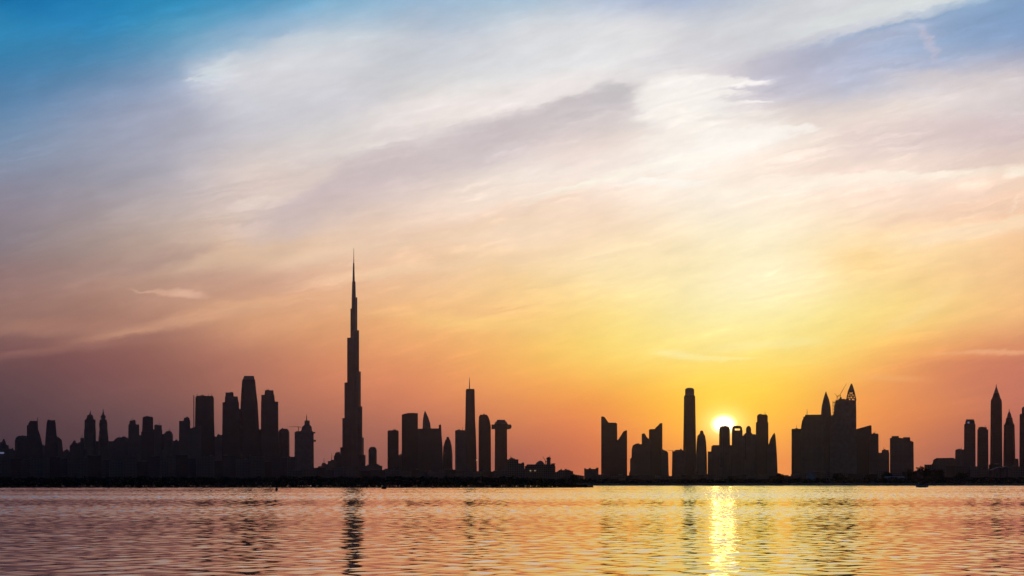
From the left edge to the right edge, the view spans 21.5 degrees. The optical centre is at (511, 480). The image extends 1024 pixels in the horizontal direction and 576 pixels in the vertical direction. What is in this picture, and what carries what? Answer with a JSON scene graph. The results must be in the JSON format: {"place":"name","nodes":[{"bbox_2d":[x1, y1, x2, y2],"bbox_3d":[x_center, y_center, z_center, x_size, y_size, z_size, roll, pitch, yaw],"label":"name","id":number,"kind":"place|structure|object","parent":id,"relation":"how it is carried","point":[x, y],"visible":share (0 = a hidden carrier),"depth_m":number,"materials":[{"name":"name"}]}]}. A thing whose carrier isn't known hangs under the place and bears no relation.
{"place":"outdoors","nodes":[
{"label":"outdoors","id":0,"kind":"place"},
{"bbox_2d":[0,439,8,458],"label":"pointed block","id":1,"kind":"structure","parent":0,"point":[4,450],"depth_m":8279.88,"materials":[{"name":"grey concrete"}]},
{"bbox_2d":[0,458,9,477],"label":"midrise block","id":2,"kind":"structure","parent":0,"point":[4,467],"depth_m":6397.51,"materials":[{"name":"stone"}]},
{"bbox_2d":[9,458,20,477],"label":"midrise block","id":3,"kind":"structure","parent":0,"point":[15,468],"depth_m":6505.95,"materials":[{"name":"black glass"}]},
{"bbox_2d":[15,435,26,458],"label":"rounded block","id":4,"kind":"structure","parent":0,"point":[20,447],"depth_m":8476.90,"materials":[{"name":"stone"}]},
{"bbox_2d":[21,459,29,477],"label":"midrise block","id":5,"kind":"structure","parent":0,"point":[25,468],"depth_m":6291.91,"materials":[{"name":"black glass"}]},
{"bbox_2d":[27,417,42,458],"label":"sail tower","id":6,"kind":"structure","parent":0,"point":[34,446],"depth_m":8280.39,"materials":[{"name":"black glass"}]},
{"bbox_2d":[28,457,41,480],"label":"midrise block","id":7,"kind":"structure","parent":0,"point":[36,467],"depth_m":6397.34,"materials":[{"name":"grey concrete"}]},
{"bbox_2d":[42,457,49,478],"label":"midrise block","id":8,"kind":"structure","parent":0,"point":[46,467],"depth_m":6509.74,"materials":[{"name":"stone"}]},
{"bbox_2d":[45,419,57,457],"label":"tapered tower","id":9,"kind":"structure","parent":0,"point":[51,446],"depth_m":8444.11,"materials":[{"name":"black glass"}]},
{"bbox_2d":[57,437,62,458],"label":"sloped block","id":10,"kind":"structure","parent":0,"point":[60,449],"depth_m":8625.02,"materials":[{"name":"grey concrete"}]},
{"bbox_2d":[67,460,77,478],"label":"midrise block","id":11,"kind":"structure","parent":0,"point":[72,469],"depth_m":6505.85,"materials":[{"name":"grey concrete"}]},
{"bbox_2d":[70,440,79,461],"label":"domed block","id":12,"kind":"structure","parent":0,"point":[74,451],"depth_m":8363.85,"materials":[{"name":"stone"}]},
{"bbox_2d":[84,411,95,457],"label":"pagoda tower","id":13,"kind":"structure","parent":0,"point":[90,436],"depth_m":8282.90,"materials":[{"name":"stone"}]},
{"bbox_2d":[87,454,100,476],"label":"midrise block","id":14,"kind":"structure","parent":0,"point":[94,465],"depth_m":6396.92,"materials":[{"name":"black glass"}]},
{"bbox_2d":[98,410,108,459],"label":"pagoda tower","id":15,"kind":"structure","parent":0,"point":[103,448],"depth_m":8406.33,"materials":[{"name":"stone"}]},
{"bbox_2d":[96,441,113,460],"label":"block","id":16,"kind":"structure","parent":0,"point":[111,446],"depth_m":8884.45,"materials":[{"name":"grey concrete"}]},
{"bbox_2d":[101,459,110,477],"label":"midrise block","id":17,"kind":"structure","parent":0,"point":[104,468],"depth_m":6510.11,"materials":[{"name":"black glass"}]},
{"bbox_2d":[113,436,127,460],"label":"rounded block","id":18,"kind":"structure","parent":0,"point":[120,447],"depth_m":8609.48,"materials":[{"name":"grey concrete"}]},
{"bbox_2d":[128,420,139,461],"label":"stepped tower","id":19,"kind":"structure","parent":0,"point":[133,437],"depth_m":8323.34,"materials":[{"name":"stone"}]},
{"bbox_2d":[141,416,153,461],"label":"square tower","id":20,"kind":"structure","parent":0,"point":[147,441],"depth_m":8490.85,"materials":[{"name":"black glass"}]},
{"bbox_2d":[153,424,161,461],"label":"stepped block","id":21,"kind":"structure","parent":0,"point":[157,429],"depth_m":8703.71,"materials":[{"name":"grey concrete"}]},
{"bbox_2d":[162,429,172,461],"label":"rounded block","id":22,"kind":"structure","parent":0,"point":[167,442],"depth_m":8383.28,"materials":[{"name":"stone"}]},
{"bbox_2d":[179,417,189,458],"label":"stepped tower","id":23,"kind":"structure","parent":0,"point":[184,437],"depth_m":8462.49,"materials":[{"name":"stone"}]},
{"bbox_2d":[188,458,195,477],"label":"midrise block","id":24,"kind":"structure","parent":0,"point":[192,468],"depth_m":6402.03,"materials":[{"name":"black glass"}]},
{"bbox_2d":[190,426,200,458],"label":"sloped block","id":25,"kind":"structure","parent":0,"point":[195,442],"depth_m":8663.17,"materials":[{"name":"grey concrete"}]},
{"bbox_2d":[193,394,214,455],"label":"slab tower","id":26,"kind":"structure","parent":0,"point":[204,412],"depth_m":8875.42,"materials":[{"name":"black glass"}]},
{"bbox_2d":[215,434,221,460],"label":"block","id":27,"kind":"structure","parent":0,"point":[218,447],"depth_m":9301.22,"materials":[{"name":"grey concrete"}]},
{"bbox_2d":[215,459,222,478],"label":"midrise block","id":28,"kind":"structure","parent":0,"point":[218,469],"depth_m":6401.06,"materials":[{"name":"black glass"}]},
{"bbox_2d":[222,392,239,458],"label":"stepped tower","id":29,"kind":"structure","parent":0,"point":[230,429],"depth_m":9044.55,"materials":[{"name":"black glass"}]},
{"bbox_2d":[235,458,250,478],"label":"midrise block","id":30,"kind":"structure","parent":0,"point":[243,468],"depth_m":6286.07,"materials":[{"name":"grey concrete"}]},
{"bbox_2d":[240,376,259,458],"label":"shouldered tower","id":31,"kind":"structure","parent":0,"point":[249,433],"depth_m":8872.56,"materials":[{"name":"black glass"}]},
{"bbox_2d":[0,486,516,486],"bbox_3d":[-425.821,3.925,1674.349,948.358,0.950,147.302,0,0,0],"label":"mudflat","id":32,"kind":"structure","parent":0,"point":[257,486],"depth_m":1611.45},
{"bbox_2d":[0,476,593,486],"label":"mangroves","id":33,"kind":"object","parent":32,"relation":"on","point":[144,481],"visible":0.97,"depth_m":1612.69,"materials":[{"name":"black plant"}]},
{"bbox_2d":[261,390,278,461],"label":"notched tower","id":34,"kind":"structure","parent":0,"point":[269,431],"depth_m":9083.87,"materials":[{"name":"black glass"}]},
{"bbox_2d":[272,457,286,478],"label":"midrise block","id":35,"kind":"structure","parent":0,"point":[279,466],"depth_m":6285.56,"materials":[{"name":"black glass"}]},
{"bbox_2d":[278,428,289,456],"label":"rounded tower","id":36,"kind":"structure","parent":0,"point":[284,444],"depth_m":9264.05,"materials":[{"name":"black glass"}]},
{"bbox_2d":[294,414,315,470],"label":"unfinished tower","id":37,"kind":"structure","parent":0,"point":[304,448],"depth_m":8931.85,"materials":[{"name":"concrete"}]},
{"bbox_2d":[338,256,365,470],"bbox_3d":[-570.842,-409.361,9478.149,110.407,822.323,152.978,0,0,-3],"label":"supertall tower","id":38,"kind":"structure","parent":0,"point":[353,456],"depth_m":9487.34,"materials":[{"name":"black glass"}]},
{"bbox_2d":[347,469,360,480],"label":"midrise block","id":39,"kind":"structure","parent":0,"point":[353,473],"depth_m":6505.63,"materials":[{"name":"stone"}]},
{"bbox_2d":[368,447,376,464],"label":"capsule tower","id":40,"kind":"structure","parent":0,"point":[372,455],"depth_m":8888.35,"materials":[{"name":"stone"}]},
{"bbox_2d":[370,469,384,480],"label":"midrise block","id":41,"kind":"structure","parent":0,"point":[377,473],"depth_m":6395.70,"materials":[{"name":"black glass"}]},
{"bbox_2d":[388,429,398,468],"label":"slab tower","id":42,"kind":"structure","parent":0,"point":[393,448],"depth_m":8682.15,"materials":[{"name":"black glass"}]},
{"bbox_2d":[402,413,417,470],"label":"wide slab tower","id":43,"kind":"structure","parent":0,"point":[409,441],"depth_m":8711.56,"materials":[{"name":"black glass"}]},
{"bbox_2d":[418,412,430,471],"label":"fin tower","id":44,"kind":"structure","parent":0,"point":[424,448],"depth_m":8876.90,"materials":[{"name":"black glass"}]},
{"bbox_2d":[443,437,452,469],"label":"bullet tower","id":45,"kind":"structure","parent":0,"point":[447,457],"depth_m":8847.55,"materials":[{"name":"black glass"}]},
{"bbox_2d":[455,428,466,470],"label":"slab tower","id":46,"kind":"structure","parent":0,"point":[460,450],"depth_m":8701.15,"materials":[{"name":"grey concrete"}]},
{"bbox_2d":[465,377,476,470],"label":"antenna tower","id":47,"kind":"structure","parent":0,"point":[470,427],"depth_m":8872.44,"materials":[{"name":"black glass"}]},
{"bbox_2d":[479,414,490,470],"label":"round shoulder tower","id":48,"kind":"structure","parent":0,"point":[484,443],"depth_m":8682.10,"materials":[{"name":"black glass"}]},
{"bbox_2d":[492,420,511,470],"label":"bridge tower","id":49,"kind":"structure","parent":0,"point":[500,427],"depth_m":8702.06,"materials":[{"name":"black glass"}]},
{"bbox_2d":[0,485,1023,575],"bbox_3d":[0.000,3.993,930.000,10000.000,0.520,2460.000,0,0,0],"label":"water","id":50,"kind":"structure","parent":0,"point":[626,530],"depth_m":212.27,"materials":[{"name":"orange liquid"}]},
{"bbox_2d":[1,490,268,490],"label":"floating boom","id":51,"kind":"object","parent":50,"relation":"on","point":[137,490],"visible":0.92,"depth_m":1087.72,"materials":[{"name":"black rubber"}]},
{"bbox_2d":[0,0,1023,475],"label":"sky","id":52,"kind":"structure","parent":0,"point":[580,212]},
{"bbox_2d":[507,456,517,476],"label":"block","id":53,"kind":"structure","parent":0,"point":[512,466],"depth_m":5189.01,"materials":[{"name":"stone"}]},
{"bbox_2d":[6,481,1023,485],"bbox_3d":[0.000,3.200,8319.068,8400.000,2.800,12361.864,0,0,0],"label":"ground","id":54,"kind":"structure","parent":0,"point":[800,484],"depth_m":2159.66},
{"bbox_2d":[50,456,59,477],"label":"midrise block","id":55,"kind":"structure","parent":54,"relation":"on","point":[54,467],"depth_m":6290.98,"materials":[{"name":"black glass"}]},
{"bbox_2d":[60,458,66,476],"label":"midrise block","id":56,"kind":"structure","parent":54,"relation":"on","point":[63,467],"depth_m":6401.98,"materials":[{"name":"black glass"}]},
{"bbox_2d":[78,457,88,477],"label":"midrise block","id":57,"kind":"structure","parent":54,"relation":"on","point":[83,467],"depth_m":6290.11,"materials":[{"name":"stone"}]},
{"bbox_2d":[109,460,123,480],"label":"midrise block","id":58,"kind":"structure","parent":54,"relation":"on","point":[116,468],"depth_m":6286.79,"materials":[{"name":"grey concrete"}]},
{"bbox_2d":[122,455,136,477],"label":"midrise block","id":59,"kind":"structure","parent":54,"relation":"on","point":[130,465],"depth_m":6396.56,"materials":[{"name":"stone"}]},
{"bbox_2d":[137,461,147,477],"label":"midrise block","id":60,"kind":"structure","parent":54,"relation":"on","point":[142,468],"depth_m":6507.67,"materials":[{"name":"black glass"}]},
{"bbox_2d":[148,456,159,478],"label":"midrise block","id":61,"kind":"structure","parent":54,"relation":"on","point":[153,466],"depth_m":6289.15,"materials":[{"name":"black glass"}]},
{"bbox_2d":[160,461,166,477],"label":"midrise block","id":62,"kind":"structure","parent":54,"relation":"on","point":[163,469],"depth_m":6402.01,"materials":[{"name":"grey concrete"}]},
{"bbox_2d":[166,454,174,476],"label":"midrise block","id":63,"kind":"structure","parent":54,"relation":"on","point":[170,459],"depth_m":6508.38,"materials":[{"name":"stone"}]},
{"bbox_2d":[175,455,187,477],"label":"midrise block","id":64,"kind":"structure","parent":54,"relation":"on","point":[181,465],"depth_m":6288.59,"materials":[{"name":"black glass"}]},
{"bbox_2d":[194,458,200,480],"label":"midrise block","id":65,"kind":"structure","parent":54,"relation":"on","point":[198,467],"depth_m":6512.56,"materials":[{"name":"grey concrete"}]},
{"bbox_2d":[201,455,214,479],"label":"midrise block","id":66,"kind":"structure","parent":54,"relation":"on","point":[208,466],"depth_m":6287.55,"materials":[{"name":"stone"}]},
{"bbox_2d":[222,455,236,480],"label":"midrise block","id":67,"kind":"structure","parent":54,"relation":"on","point":[228,466],"depth_m":6505.27,"materials":[{"name":"black glass"}]},
{"bbox_2d":[249,455,263,478],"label":"midrise block","id":68,"kind":"structure","parent":54,"relation":"on","point":[257,466],"depth_m":6395.87,"materials":[{"name":"stone"}]},
{"bbox_2d":[264,461,271,477],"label":"midrise block","id":69,"kind":"structure","parent":54,"relation":"on","point":[267,469],"depth_m":6508.27,"materials":[{"name":"black glass"}]},
{"bbox_2d":[287,456,294,477],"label":"midrise block","id":70,"kind":"structure","parent":54,"relation":"on","point":[290,463],"depth_m":6400.09,"materials":[{"name":"grey concrete"}]},
{"bbox_2d":[301,468,316,479],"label":"midrise block","id":71,"kind":"structure","parent":54,"relation":"on","point":[306,472],"depth_m":6395.36,"materials":[{"name":"stone"}]},
{"bbox_2d":[332,466,346,478],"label":"midrise block","id":72,"kind":"structure","parent":54,"relation":"on","point":[340,471],"depth_m":6396.27,"materials":[{"name":"grey concrete"}]},
{"bbox_2d":[431,424,442,470],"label":"horned block","id":73,"kind":"structure","parent":54,"relation":"on","point":[436,451],"depth_m":8702.79,"materials":[{"name":"black glass"}]},
{"bbox_2d":[629,443,641,474],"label":"cut corner block","id":74,"kind":"structure","parent":54,"relation":"on","point":[636,463],"depth_m":8302.64,"materials":[{"name":"stone"}]},
{"bbox_2d":[661,448,668,475],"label":"cut corner block","id":75,"kind":"structure","parent":54,"relation":"on","point":[664,463],"depth_m":8015.24,"materials":[{"name":"stone"}]},
{"bbox_2d":[672,449,684,475],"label":"stepped block","id":76,"kind":"structure","parent":54,"relation":"on","point":[678,463],"depth_m":8041.39,"materials":[{"name":"grey concrete"}]},
{"bbox_2d":[517,476,1023,483],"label":"shore scrub","id":77,"kind":"object","parent":54,"relation":"on","point":[954,480],"visible":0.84,"depth_m":2177.88,"materials":[{"name":"black plant"}]},
{"bbox_2d":[830,384,856,473],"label":"lattice crowned tower","id":78,"kind":"structure","parent":54,"relation":"on","point":[843,456],"depth_m":7592.05,"materials":[{"name":"concrete"}]},
{"bbox_2d":[916,466,933,477],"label":"broadleaf tree","id":79,"kind":"object","parent":54,"relation":"on","point":[926,472],"visible":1,"depth_m":2326.20,"materials":[{"name":"black plant"}]},
{"bbox_2d":[525,457,554,479],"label":"domed hall","id":80,"kind":"structure","parent":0,"point":[539,469],"depth_m":4985.86,"materials":[{"name":"stone"}]},
{"bbox_2d":[555,469,583,479],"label":"terraced hall","id":81,"kind":"structure","parent":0,"point":[564,474],"depth_m":5105.09,"materials":[{"name":"grey concrete"}]},
{"bbox_2d":[584,468,597,481],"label":"parapet block","id":82,"kind":"structure","parent":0,"point":[591,473],"depth_m":4988.13,"materials":[{"name":"concrete"}]},
{"bbox_2d":[601,416,617,474],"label":"slant tower","id":83,"kind":"structure","parent":0,"point":[609,463],"depth_m":7982.15,"materials":[{"name":"black glass"}]},
{"bbox_2d":[617,430,626,474],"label":"slant tower","id":84,"kind":"structure","parent":0,"point":[622,453],"depth_m":8153.79,"materials":[{"name":"black glass"}]},
{"bbox_2d":[642,433,649,474],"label":"horned tower","id":85,"kind":"structure","parent":0,"point":[645,455],"depth_m":8046.21,"materials":[{"name":"stone"}]},
{"bbox_2d":[649,423,661,474],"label":"peaked tower","id":86,"kind":"structure","parent":0,"point":[655,436],"depth_m":8182.72,"materials":[{"name":"black glass"}]},
{"bbox_2d":[683,388,695,474],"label":"tall tower","id":87,"kind":"structure","parent":0,"point":[689,439],"depth_m":8212.53,"materials":[{"name":"black glass"}]},
{"bbox_2d":[696,430,706,474],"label":"capped tower","id":88,"kind":"structure","parent":0,"point":[701,458],"depth_m":8025.07,"materials":[{"name":"stone"}]},
{"bbox_2d":[708,445,731,475],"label":"stepped block","id":89,"kind":"structure","parent":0,"point":[713,461],"depth_m":8338.01,"materials":[{"name":"grey concrete"}]},
{"bbox_2d":[719,425,729,475],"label":"sun tower","id":90,"kind":"structure","parent":0,"point":[724,450],"depth_m":7986.13,"materials":[{"name":"stone"}]},
{"bbox_2d":[731,426,742,475],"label":"portal tower","id":91,"kind":"structure","parent":0,"point":[737,455],"depth_m":8156.40,"materials":[{"name":"stone"}]},
{"bbox_2d":[745,426,752,475],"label":"domed tower","id":92,"kind":"structure","parent":0,"point":[748,456],"depth_m":8018.90,"materials":[{"name":"stone"}]},
{"bbox_2d":[743,434,755,474],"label":"stepped block","id":93,"kind":"structure","parent":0,"point":[754,451],"depth_m":8314.25,"materials":[{"name":"grey concrete"}]},
{"bbox_2d":[756,414,767,475],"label":"square tower","id":94,"kind":"structure","parent":0,"point":[761,440],"depth_m":8161.17,"materials":[{"name":"black glass"}]},
{"bbox_2d":[767,433,777,475],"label":"pointed tower","id":95,"kind":"structure","parent":0,"point":[772,468],"depth_m":8006.23,"materials":[{"name":"stone"}]},
{"bbox_2d":[791,425,800,473],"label":"slab tower","id":96,"kind":"structure","parent":0,"point":[796,453],"depth_m":7904.67,"materials":[{"name":"black glass"}]},
{"bbox_2d":[801,415,823,473],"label":"cut corner tower","id":97,"kind":"structure","parent":0,"point":[812,443],"depth_m":7580.14,"materials":[{"name":"stone"}]},
{"bbox_2d":[821,392,830,472],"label":"bullet tower","id":98,"kind":"structure","parent":0,"point":[826,410],"depth_m":7785.57,"materials":[{"name":"black glass"}]},
{"bbox_2d":[856,425,871,473],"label":"sloped tower","id":99,"kind":"structure","parent":0,"point":[863,434],"depth_m":7811.46,"materials":[{"name":"black glass"}]},
{"bbox_2d":[869,433,878,473],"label":"block","id":100,"kind":"structure","parent":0,"point":[874,455],"depth_m":7646.94,"materials":[{"name":"grey concrete"}]},
{"bbox_2d":[879,449,888,470],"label":"block","id":101,"kind":"structure","parent":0,"point":[884,460],"depth_m":7912.49,"materials":[{"name":"stone"}]},
{"bbox_2d":[890,436,913,472],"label":"twin topped block","id":102,"kind":"structure","parent":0,"point":[901,454],"depth_m":7620.10,"materials":[{"name":"grey concrete"}]},
{"bbox_2d":[932,458,956,467],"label":"hall","id":103,"kind":"structure","parent":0,"point":[942,462],"depth_m":6682.19,"materials":[{"name":"stone"}]},
{"bbox_2d":[946,465,954,477],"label":"midrise block","id":104,"kind":"structure","parent":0,"point":[950,471],"depth_m":5811.72,"materials":[{"name":"black glass"}]},
{"bbox_2d":[955,448,963,465],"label":"block","id":105,"kind":"structure","parent":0,"point":[959,456],"depth_m":7613.80,"materials":[{"name":"grey concrete"}]},
{"bbox_2d":[955,465,969,476],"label":"midrise block","id":106,"kind":"structure","parent":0,"point":[961,469],"depth_m":5587.57,"materials":[{"name":"black glass"}]},
{"bbox_2d":[964,419,975,465],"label":"square tower","id":107,"kind":"structure","parent":0,"point":[969,444],"depth_m":7285.05,"materials":[{"name":"black glass"}]},
{"bbox_2d":[970,465,978,479],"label":"midrise block","id":108,"kind":"structure","parent":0,"point":[974,471],"depth_m":5701.81,"materials":[{"name":"grey concrete"}]},
{"bbox_2d":[977,427,987,468],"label":"square tower","id":109,"kind":"structure","parent":0,"point":[982,447],"depth_m":7465.26,"materials":[{"name":"black glass"}]},
{"bbox_2d":[989,463,1000,477],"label":"midrise block","id":110,"kind":"structure","parent":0,"point":[997,472],"depth_m":5589.85,"materials":[{"name":"black glass"}]},
{"bbox_2d":[990,385,1002,466],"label":"spired tower","id":111,"kind":"structure","parent":0,"point":[996,432],"depth_m":7325.09,"materials":[{"name":"black glass"}]},
{"bbox_2d":[1003,410,1014,467],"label":"spired tower","id":112,"kind":"structure","parent":0,"point":[1009,446],"depth_m":7485.20,"materials":[{"name":"black glass"}]},
{"bbox_2d":[1010,465,1023,477],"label":"midrise block","id":113,"kind":"structure","parent":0,"point":[1015,472],"depth_m":5807.67,"materials":[{"name":"grey concrete"}]},
{"bbox_2d":[1019,407,1023,466],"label":"edge tower","id":114,"kind":"structure","parent":0,"point":[1021,448],"depth_m":7345.40,"materials":[{"name":"black glass"}]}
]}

